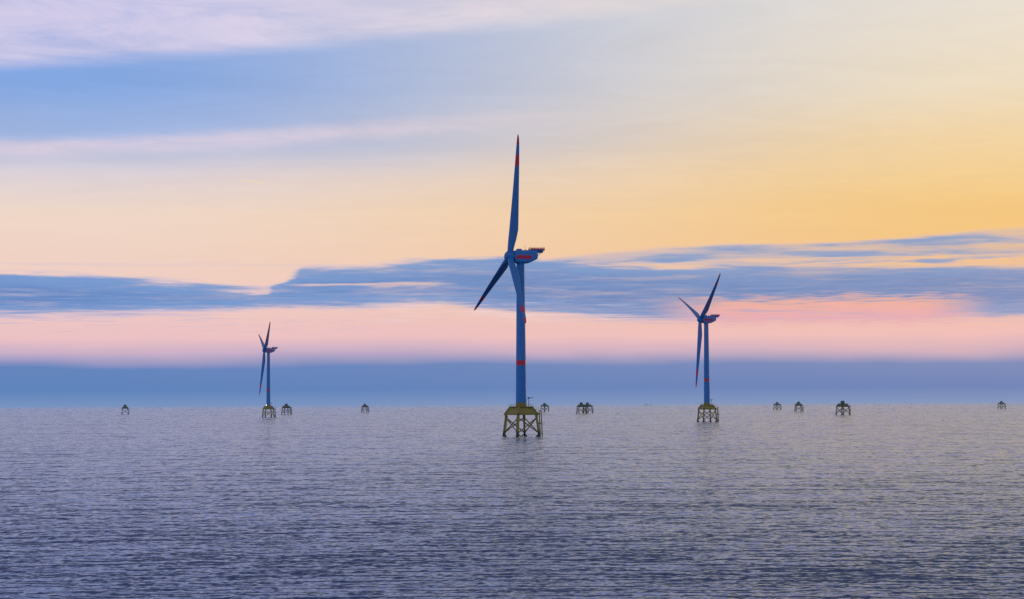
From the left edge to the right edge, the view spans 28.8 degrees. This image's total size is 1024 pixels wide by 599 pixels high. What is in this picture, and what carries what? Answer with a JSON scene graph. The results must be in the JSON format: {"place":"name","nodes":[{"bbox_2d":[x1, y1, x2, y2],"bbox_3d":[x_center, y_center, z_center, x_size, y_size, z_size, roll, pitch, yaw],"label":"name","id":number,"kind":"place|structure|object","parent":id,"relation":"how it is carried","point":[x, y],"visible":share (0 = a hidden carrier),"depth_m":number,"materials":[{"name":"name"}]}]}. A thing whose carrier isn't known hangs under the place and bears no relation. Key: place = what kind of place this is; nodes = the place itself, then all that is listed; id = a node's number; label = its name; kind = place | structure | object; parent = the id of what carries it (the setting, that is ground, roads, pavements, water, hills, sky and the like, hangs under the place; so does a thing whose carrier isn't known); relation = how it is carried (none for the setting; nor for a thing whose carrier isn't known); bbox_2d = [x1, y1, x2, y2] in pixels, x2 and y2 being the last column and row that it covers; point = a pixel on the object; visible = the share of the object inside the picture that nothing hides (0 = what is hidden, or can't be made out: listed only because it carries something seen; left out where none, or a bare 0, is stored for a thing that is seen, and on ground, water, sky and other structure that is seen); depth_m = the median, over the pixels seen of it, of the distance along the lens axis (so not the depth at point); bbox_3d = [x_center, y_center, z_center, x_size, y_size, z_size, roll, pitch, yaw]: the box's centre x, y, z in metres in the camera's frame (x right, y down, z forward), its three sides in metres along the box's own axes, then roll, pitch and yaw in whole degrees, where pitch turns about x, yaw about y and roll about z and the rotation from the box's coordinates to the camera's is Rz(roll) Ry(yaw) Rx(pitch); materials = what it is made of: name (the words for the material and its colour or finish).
{"place":"outdoors","nodes":[
{"label":"outdoors","id":0,"kind":"place"},
{"bbox_2d":[0,404,1023,598],"bbox_3d":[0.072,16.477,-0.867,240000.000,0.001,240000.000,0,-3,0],"label":"sea water","id":1,"kind":"structure","parent":0,"point":[893,501],"depth_m":332.81,"materials":[{"name":"blue liquid"}]},
{"bbox_2d":[258,323,277,416],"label":"turbine","id":2,"kind":"object","parent":1,"relation":"in","point":[267,350],"visible":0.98,"depth_m":2745.39,"materials":[{"name":"metal"}]},
{"bbox_2d":[281,404,291,413],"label":"jacket foundation","id":3,"kind":"object","parent":1,"relation":"in","point":[287,406],"visible":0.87,"depth_m":3621.84,"materials":[{"name":"metal"}]},
{"bbox_2d":[474,135,544,436],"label":"turbine","id":4,"kind":"object","parent":1,"relation":"in","point":[520,258],"visible":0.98,"depth_m":1020.78,"materials":[{"name":"metal"}]},
{"bbox_2d":[540,403,548,410],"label":"jacket foundation","id":5,"kind":"object","parent":1,"relation":"in","point":[544,405],"visible":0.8,"depth_m":4531.49,"materials":[{"name":"metal"}]},
{"bbox_2d":[576,402,586,413],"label":"jacket foundation","id":6,"kind":"object","parent":1,"relation":"in","point":[583,406],"visible":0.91,"depth_m":3391.83,"materials":[{"name":"metal"}]},
{"bbox_2d":[582,402,592,412],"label":"jacket foundation","id":7,"kind":"object","parent":1,"relation":"in","point":[587,404],"visible":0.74,"depth_m":3692.18,"materials":[{"name":"metal"}]},
{"bbox_2d":[678,274,719,421],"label":"turbine","id":8,"kind":"object","parent":1,"relation":"in","point":[704,318],"visible":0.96,"depth_m":1796.78,"materials":[{"name":"metal"}]},
{"bbox_2d":[773,402,781,409],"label":"jacket foundation","id":9,"kind":"object","parent":1,"relation":"in","point":[776,404],"visible":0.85,"depth_m":4939.91,"materials":[{"name":"metal"}]},
{"bbox_2d":[794,401,803,411],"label":"jacket foundation","id":10,"kind":"object","parent":1,"relation":"in","point":[798,404],"visible":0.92,"depth_m":3879.52,"materials":[{"name":"metal"}]},
{"bbox_2d":[835,401,850,414],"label":"jacket foundation","id":11,"kind":"object","parent":1,"relation":"in","point":[842,404],"visible":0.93,"depth_m":2713.67,"materials":[{"name":"metal"}]},
{"bbox_2d":[997,401,1005,408],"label":"jacket foundation","id":12,"kind":"object","parent":1,"relation":"in","point":[1001,402],"visible":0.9,"depth_m":4939.73,"materials":[{"name":"metal"}]},
{"bbox_2d":[0,0,1023,407],"label":"sky","id":13,"kind":"structure","parent":0,"point":[181,180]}
]}

